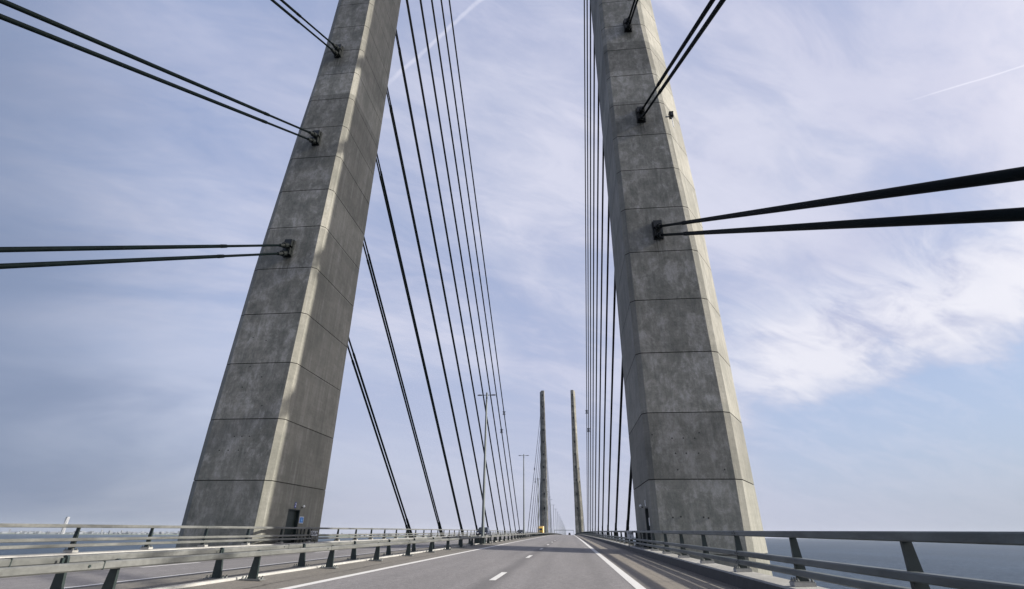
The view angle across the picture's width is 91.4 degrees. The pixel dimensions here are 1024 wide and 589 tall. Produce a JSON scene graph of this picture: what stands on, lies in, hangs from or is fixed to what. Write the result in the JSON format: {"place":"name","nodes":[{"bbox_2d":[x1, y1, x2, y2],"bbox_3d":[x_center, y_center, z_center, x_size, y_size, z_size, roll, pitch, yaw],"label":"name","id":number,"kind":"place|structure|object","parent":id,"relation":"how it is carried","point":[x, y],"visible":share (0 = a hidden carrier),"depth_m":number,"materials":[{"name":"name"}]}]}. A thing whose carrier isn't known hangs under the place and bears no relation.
{"place":"outdoors","nodes":[
{"label":"outdoors","id":0,"kind":"place"},
{"bbox_2d":[0,532,461,536],"bbox_3d":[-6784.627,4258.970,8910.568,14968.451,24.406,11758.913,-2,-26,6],"label":"shore","id":1,"kind":"structure","parent":0,"point":[148,534],"depth_m":7698.48,"materials":[{"name":"grey"}]},
{"bbox_2d":[60,517,69,533],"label":"tower block","id":2,"kind":"structure","parent":1,"relation":"on","point":[66,521],"depth_m":7539.23,"materials":[{"name":"white"}]},
{"bbox_2d":[0,529,466,536],"bbox_3d":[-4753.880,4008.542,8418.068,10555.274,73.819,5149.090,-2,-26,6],"label":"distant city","id":3,"kind":"object","parent":1,"relation":"on","point":[81,532],"visible":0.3,"depth_m":7856.32},
{"bbox_2d":[0,535,529,588],"bbox_3d":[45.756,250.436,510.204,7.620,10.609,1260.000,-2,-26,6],"label":"road","id":4,"kind":"structure","parent":0,"point":[80,578],"depth_m":14.82,"materials":[{"name":"grey asphalt"}]},
{"bbox_2d":[64,538,502,588],"bbox_3d":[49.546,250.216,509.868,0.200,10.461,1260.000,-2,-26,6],"label":"edge line","id":5,"kind":"object","parent":4,"relation":"on","point":[211,571],"visible":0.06,"depth_m":13.13,"materials":[{"name":"paint"}]},
{"bbox_2d":[148,540,456,566],"bbox_3d":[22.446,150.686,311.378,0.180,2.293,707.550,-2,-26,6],"label":"lane line","id":6,"kind":"object","parent":4,"relation":"on","point":[199,562],"visible":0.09,"depth_m":17.65,"materials":[{"name":"paint"}]},
{"bbox_2d":[476,527,490,534],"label":"car","id":7,"kind":"object","parent":4,"relation":"on","point":[486,531],"visible":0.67,"depth_m":91.78,"materials":[{"name":"grey paint"}]},
{"bbox_2d":[539,526,543,532],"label":"truck","id":8,"kind":"object","parent":4,"relation":"on","point":[541,529],"visible":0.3,"depth_m":264.62,"materials":[{"name":"yellow paint"}]},
{"bbox_2d":[292,535,635,588],"bbox_3d":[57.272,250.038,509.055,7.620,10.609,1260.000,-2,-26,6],"label":"road","id":9,"kind":"structure","parent":0,"point":[568,562],"depth_m":16.01,"materials":[{"name":"grey asphalt"}]},
{"bbox_2d":[280,535,549,588],"bbox_3d":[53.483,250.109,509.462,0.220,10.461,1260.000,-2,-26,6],"label":"edge line","id":10,"kind":"object","parent":9,"relation":"on","point":[306,584],"visible":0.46,"depth_m":14.47,"materials":[{"name":"paint"}]},
{"bbox_2d":[490,537,559,579],"bbox_3d":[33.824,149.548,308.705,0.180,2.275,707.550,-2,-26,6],"label":"lane line","id":11,"kind":"object","parent":9,"relation":"on","point":[496,577],"visible":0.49,"depth_m":15.07,"materials":[{"name":"paint"}]},
{"bbox_2d":[574,535,645,588],"bbox_3d":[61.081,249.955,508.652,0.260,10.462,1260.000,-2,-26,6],"label":"edge line","id":12,"kind":"object","parent":9,"relation":"on","point":[631,581],"visible":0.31,"depth_m":17.18,"materials":[{"name":"paint"}]},
{"bbox_2d":[0,532,1023,588],"bbox_3d":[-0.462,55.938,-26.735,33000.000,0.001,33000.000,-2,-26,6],"label":"sea","id":13,"kind":"structure","parent":0,"point":[1002,563],"depth_m":1841.62,"materials":[{"name":"liquid"}]},
{"bbox_2d":[176,0,400,547],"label":"bridge pylon","id":14,"kind":"object","parent":13,"relation":"in","point":[265,457],"visible":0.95,"depth_m":43.59,"materials":[{"name":"concrete"}]},
{"bbox_2d":[283,509,299,542],"bbox_3d":[-17.064,17.841,38.251,0.330,2.580,1.840,-2,-26,6],"label":"door","id":15,"kind":"structure","parent":14,"relation":"in","point":[293,515],"depth_m":38.67,"materials":[{"name":"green metal"}]},
{"bbox_2d":[540,390,547,532],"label":"bridge pylon","id":16,"kind":"object","parent":13,"relation":"in","point":[544,517],"visible":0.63,"depth_m":511.47,"materials":[{"name":"concrete"}]},
{"bbox_2d":[570,390,583,532],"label":"bridge pylon","id":17,"kind":"object","parent":13,"relation":"in","point":[575,463],"visible":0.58,"depth_m":508.81,"materials":[{"name":"concrete"}]},
{"bbox_2d":[590,0,772,575],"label":"bridge pylon","id":18,"kind":"object","parent":13,"relation":"in","point":[690,466],"visible":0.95,"depth_m":38.85,"materials":[{"name":"concrete"}]},
{"bbox_2d":[645,507,651,548],"bbox_3d":[9.502,16.016,34.146,0.330,2.730,1.690,-2,-26,6],"label":"door","id":19,"kind":"structure","parent":18,"relation":"in","point":[646,509],"depth_m":34.99,"materials":[{"name":"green metal"}]},
{"bbox_2d":[665,111,673,126],"bbox_3d":[14.821,-16.342,46.823,0.720,1.790,0.510,-2,-26,6],"label":"antenna box","id":20,"kind":"object","parent":18,"relation":"attached to","point":[671,115],"visible":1,"depth_m":46.87,"materials":[{"name":"black metal"}]},
{"bbox_2d":[0,0,1023,537],"label":"sky","id":21,"kind":"structure","parent":0,"point":[878,372],"materials":[{"name":"blue"}]},
{"bbox_3d":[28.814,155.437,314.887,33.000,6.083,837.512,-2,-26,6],"label":"cable outriggers","id":22,"kind":"structure","parent":0,"visible":0},
{"bbox_2d":[0,239,295,268],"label":"stay cable","id":23,"kind":"object","parent":22,"relation":"attached to","point":[287,245],"visible":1,"depth_m":27.87,"materials":[{"name":"black metal"}]},
{"bbox_2d":[0,0,321,145],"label":"stay cable","id":24,"kind":"object","parent":22,"relation":"attached to","point":[315,140],"visible":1,"depth_m":28.78,"materials":[{"name":"black metal"}]},
{"bbox_2d":[270,0,343,57],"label":"stay cable","id":25,"kind":"object","parent":22,"relation":"attached to","point":[337,51],"visible":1,"depth_m":50.80,"materials":[{"name":"black metal"}]},
{"bbox_2d":[347,338,413,537],"bbox_3d":[-17.075,19.412,65.329,0.800,26.382,39.748,-2,-26,6],"label":"stay cable","id":26,"kind":"object","parent":22,"relation":"attached to","point":[373,415],"visible":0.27,"depth_m":64.30,"materials":[{"name":"black metal"}]},
{"bbox_2d":[363,237,442,535],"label":"stay cable","id":27,"kind":"object","parent":22,"relation":"attached to","point":[400,381],"visible":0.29,"depth_m":73.34,"materials":[{"name":"black metal"}]},
{"bbox_2d":[376,153,462,533],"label":"stay cable","id":28,"kind":"object","parent":22,"relation":"attached to","point":[411,309],"visible":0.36,"depth_m":82.16,"materials":[{"name":"black metal"}]},
{"bbox_2d":[386,87,477,531],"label":"stay cable","id":29,"kind":"object","parent":22,"relation":"attached to","point":[414,224],"visible":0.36,"depth_m":90.12,"materials":[{"name":"black metal"}]},
{"bbox_2d":[395,29,488,526],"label":"stay cable","id":30,"kind":"object","parent":22,"relation":"attached to","point":[416,141],"visible":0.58,"depth_m":97.17,"materials":[{"name":"black metal"}]},
{"bbox_2d":[406,0,497,531],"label":"stay cable","id":31,"kind":"object","parent":22,"relation":"attached to","point":[418,67],"visible":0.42,"depth_m":106.33,"materials":[{"name":"black metal"}]},
{"bbox_2d":[419,0,504,531],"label":"stay cable","id":32,"kind":"object","parent":22,"relation":"attached to","point":[425,31],"visible":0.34,"depth_m":117.54,"materials":[{"name":"black metal"}]},
{"bbox_2d":[431,0,510,531],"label":"stay cable","id":33,"kind":"object","parent":22,"relation":"attached to","point":[466,236],"visible":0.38,"depth_m":129.43,"materials":[{"name":"black metal"}]},
{"bbox_2d":[440,0,515,531],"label":"stay cable","id":34,"kind":"object","parent":22,"relation":"attached to","point":[501,430],"visible":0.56,"depth_m":141.47,"materials":[{"name":"black metal"}]},
{"bbox_2d":[449,0,519,529],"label":"stay cable","id":35,"kind":"object","parent":22,"relation":"attached to","point":[504,414],"visible":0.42,"depth_m":152.34,"materials":[{"name":"black metal"}]},
{"bbox_2d":[527,394,542,531],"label":"stay cable","id":36,"kind":"object","parent":22,"relation":"attached to","point":[534,468],"visible":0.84,"depth_m":363.79,"materials":[{"name":"black metal"}]},
{"bbox_2d":[530,406,542,531],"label":"stay cable","id":37,"kind":"object","parent":22,"relation":"attached to","point":[536,470],"visible":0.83,"depth_m":371.79,"materials":[{"name":"black metal"}]},
{"bbox_2d":[532,417,543,532],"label":"stay cable","id":38,"kind":"object","parent":22,"relation":"attached to","point":[537,476],"visible":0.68,"depth_m":398.65,"materials":[{"name":"black metal"}]},
{"bbox_2d":[534,429,543,531],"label":"stay cable","id":39,"kind":"object","parent":22,"relation":"attached to","point":[538,483],"visible":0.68,"depth_m":407.55,"materials":[{"name":"black metal"}]},
{"bbox_2d":[536,441,543,532],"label":"stay cable","id":40,"kind":"object","parent":22,"relation":"attached to","point":[539,490],"visible":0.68,"depth_m":436.76,"materials":[{"name":"black metal"}]},
{"bbox_2d":[573,429,581,524],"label":"stay cable","id":41,"kind":"object","parent":22,"relation":"attached to","point":[578,483],"visible":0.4,"depth_m":406.14,"materials":[{"name":"black metal"}]},
{"bbox_2d":[572,405,583,530],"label":"stay cable","id":42,"kind":"object","parent":22,"relation":"attached to","point":[578,472],"visible":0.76,"depth_m":365.42,"materials":[{"name":"black metal"}]},
{"bbox_2d":[573,417,582,528],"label":"stay cable","id":43,"kind":"object","parent":22,"relation":"attached to","point":[578,477],"visible":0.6,"depth_m":392.76,"materials":[{"name":"black metal"}]},
{"bbox_2d":[572,394,584,531],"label":"stay cable","id":44,"kind":"object","parent":22,"relation":"attached to","point":[579,469],"visible":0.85,"depth_m":359.01,"materials":[{"name":"black metal"}]},
{"bbox_2d":[584,0,587,530],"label":"stay cable","id":45,"kind":"object","parent":22,"relation":"attached to","point":[586,413],"visible":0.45,"depth_m":150.18,"materials":[{"name":"black metal"}]},
{"bbox_2d":[586,0,589,530],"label":"stay cable","id":46,"kind":"object","parent":22,"relation":"attached to","point":[588,429],"visible":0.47,"depth_m":145.21,"materials":[{"name":"black metal"}]},
{"bbox_2d":[590,2,590,530],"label":"stay cable","id":47,"kind":"object","parent":22,"relation":"attached to","point":[590,266],"visible":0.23,"depth_m":134.01,"materials":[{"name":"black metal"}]},
{"bbox_2d":[592,47,594,532],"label":"stay cable","id":48,"kind":"object","parent":22,"relation":"attached to","point":[593,250],"visible":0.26,"depth_m":114.80,"materials":[{"name":"black metal"}]},
{"bbox_2d":[595,92,598,530],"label":"stay cable","id":49,"kind":"object","parent":22,"relation":"attached to","point":[597,294],"visible":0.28,"depth_m":113.63,"materials":[{"name":"black metal"}]},
{"bbox_2d":[598,143,603,530],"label":"stay cable","id":50,"kind":"object","parent":22,"relation":"attached to","point":[601,319],"visible":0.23,"depth_m":104.69,"materials":[{"name":"black metal"}]},
{"bbox_2d":[602,203,609,534],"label":"stay cable","id":51,"kind":"object","parent":22,"relation":"attached to","point":[605,359],"visible":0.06,"depth_m":96.36,"materials":[{"name":"black metal"}]},
{"bbox_2d":[607,272,615,534],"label":"stay cable","id":52,"kind":"object","parent":22,"relation":"attached to","point":[614,305],"visible":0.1,"depth_m":87.30,"materials":[{"name":"black metal"}]},
{"bbox_2d":[615,364,623,535],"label":"stay cable","id":53,"kind":"object","parent":22,"relation":"attached to","point":[620,422],"visible":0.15,"depth_m":78.32,"materials":[{"name":"black metal"}]},
{"bbox_2d":[626,459,631,539],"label":"stay cable","id":54,"kind":"object","parent":22,"relation":"attached to","point":[629,502],"visible":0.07,"depth_m":67.90,"materials":[{"name":"black metal"}]},
{"bbox_2d":[623,0,637,32],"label":"stay cable","id":55,"kind":"object","parent":22,"relation":"attached to","point":[627,25],"visible":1,"depth_m":52.47,"materials":[{"name":"black metal"}]},
{"bbox_2d":[635,0,725,122],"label":"stay cable","id":56,"kind":"object","parent":22,"relation":"attached to","point":[641,112],"visible":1,"depth_m":31.43,"materials":[{"name":"black metal"}]},
{"bbox_2d":[651,166,1023,239],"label":"stay cable","id":57,"kind":"object","parent":22,"relation":"attached to","point":[992,178],"visible":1,"depth_m":12.23,"materials":[{"name":"black metal"}]},
{"bbox_3d":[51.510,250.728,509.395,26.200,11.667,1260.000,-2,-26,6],"label":"bridge deck","id":58,"kind":"structure","parent":0,"visible":0},
{"bbox_2d":[0,535,470,557],"bbox_3d":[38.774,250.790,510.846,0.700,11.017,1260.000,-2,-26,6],"label":"kerb","id":59,"kind":"structure","parent":58,"relation":"on","point":[51,554],"depth_m":24.80,"materials":[{"name":"concrete"}]},
{"bbox_2d":[0,523,537,552],"bbox_3d":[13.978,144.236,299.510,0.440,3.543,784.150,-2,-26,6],"label":"bridge railing","id":60,"kind":"object","parent":59,"relation":"on","point":[72,545],"visible":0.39,"depth_m":26.06,"materials":[{"name":"grey metal"}]},
{"bbox_2d":[295,529,311,542],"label":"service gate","id":61,"kind":"structure","parent":60,"relation":"attached to","point":[300,534],"depth_m":39.00,"materials":[{"name":"grey metal"}]},
{"bbox_2d":[310,531,317,542],"bbox_3d":[-15.853,19.414,39.944,0.672,0.960,0.072,-2,-26,6],"label":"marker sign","id":62,"kind":"object","parent":60,"relation":"attached to","point":[314,533],"visible":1,"depth_m":40.02,"materials":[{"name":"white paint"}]},
{"bbox_2d":[0,534,529,558],"bbox_3d":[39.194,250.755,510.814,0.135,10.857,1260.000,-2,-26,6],"label":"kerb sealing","id":63,"kind":"object","parent":58,"relation":"on","point":[140,551],"visible":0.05,"depth_m":22.84,"materials":[{"name":"grey concrete"}]},
{"bbox_2d":[65,535,548,588],"bbox_3d":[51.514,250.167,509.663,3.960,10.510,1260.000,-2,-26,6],"label":"median","id":64,"kind":"object","parent":58,"relation":"on","point":[304,575],"visible":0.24,"depth_m":13.67,"materials":[{"name":"grey concrete"}]},
{"bbox_2d":[0,533,545,588],"bbox_3d":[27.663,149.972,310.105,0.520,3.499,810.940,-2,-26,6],"label":"guard rail","id":65,"kind":"object","parent":64,"relation":"on","point":[58,581],"visible":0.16,"depth_m":11.31,"materials":[{"name":"grey metal"}]},
{"bbox_2d":[0,533,561,588],"bbox_3d":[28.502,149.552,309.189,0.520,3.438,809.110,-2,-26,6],"label":"guard rail","id":66,"kind":"object","parent":64,"relation":"on","point":[114,567],"visible":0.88,"depth_m":10.19,"materials":[{"name":"grey metal"}]},
{"bbox_2d":[151,536,532,588],"bbox_3d":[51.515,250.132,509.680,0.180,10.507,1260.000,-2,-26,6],"label":"median kerb","id":67,"kind":"structure","parent":64,"relation":"on","point":[230,579],"depth_m":13.16,"materials":[{"name":"concrete"}]},
{"bbox_2d":[245,536,539,588],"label":"tar seam","id":68,"kind":"object","parent":64,"relation":"on","point":[351,569],"visible":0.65,"depth_m":15.30,"materials":[{"name":"black asphalt"}]},
{"bbox_2d":[474,536,484,543],"bbox_3d":[-2.851,21.805,44.404,0.960,0.560,0.780,-2,-26,6],"label":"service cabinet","id":69,"kind":"object","parent":64,"relation":"on","point":[476,540],"visible":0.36,"depth_m":44.09,"materials":[{"name":"grey metal"}]},
{"bbox_2d":[477,392,495,535],"bbox_3d":[-2.627,16.289,48.246,1.980,13.840,0.600,-2,-26,6],"label":"street lamp","id":70,"kind":"object","parent":64,"relation":"on","point":[483,501],"visible":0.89,"depth_m":47.81,"materials":[{"name":"metal"}]},
{"bbox_2d":[518,454,528,535],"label":"street lamp","id":71,"kind":"object","parent":64,"relation":"on","point":[523,455],"visible":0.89,"depth_m":88.39,"materials":[{"name":"metal"}]},
{"bbox_2d":[538,490,538,535],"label":"street lamp","id":72,"kind":"object","parent":64,"relation":"on","point":[538,512],"visible":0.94,"depth_m":129.09,"materials":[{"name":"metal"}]},
{"bbox_2d":[543,491,547,532],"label":"street lamp","id":73,"kind":"object","parent":64,"relation":"on","point":[545,505],"visible":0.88,"depth_m":172.00,"materials":[{"name":"metal"}]},
{"bbox_2d":[575,535,739,588],"bbox_3d":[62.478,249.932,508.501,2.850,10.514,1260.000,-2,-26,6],"label":"shoulder","id":74,"kind":"object","parent":58,"relation":"on","point":[646,572],"visible":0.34,"depth_m":17.92},
{"bbox_2d":[581,535,783,588],"bbox_3d":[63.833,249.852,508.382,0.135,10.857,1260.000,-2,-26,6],"label":"kerb sealing","id":75,"kind":"object","parent":58,"relation":"on","point":[735,580],"visible":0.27,"depth_m":16.54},
{"bbox_2d":[585,535,827,588],"bbox_3d":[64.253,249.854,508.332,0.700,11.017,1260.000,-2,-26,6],"label":"kerb","id":76,"kind":"structure","parent":58,"relation":"on","point":[772,580],"depth_m":14.11,"materials":[{"name":"concrete"}]},
{"bbox_2d":[575,531,1023,588],"bbox_3d":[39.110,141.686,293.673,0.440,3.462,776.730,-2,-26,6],"label":"bridge railing","id":77,"kind":"object","parent":76,"relation":"on","point":[915,575],"visible":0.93,"depth_m":8.76,"materials":[{"name":"grey metal"}]},
{"bbox_2d":[627,531,633,546],"bbox_3d":[9.141,18.848,38.536,0.500,1.160,0.072,-2,-26,6],"label":"marker sign","id":78,"kind":"object","parent":77,"relation":"attached to","point":[630,534],"visible":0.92,"depth_m":38.61,"materials":[{"name":"metal"}]}
]}

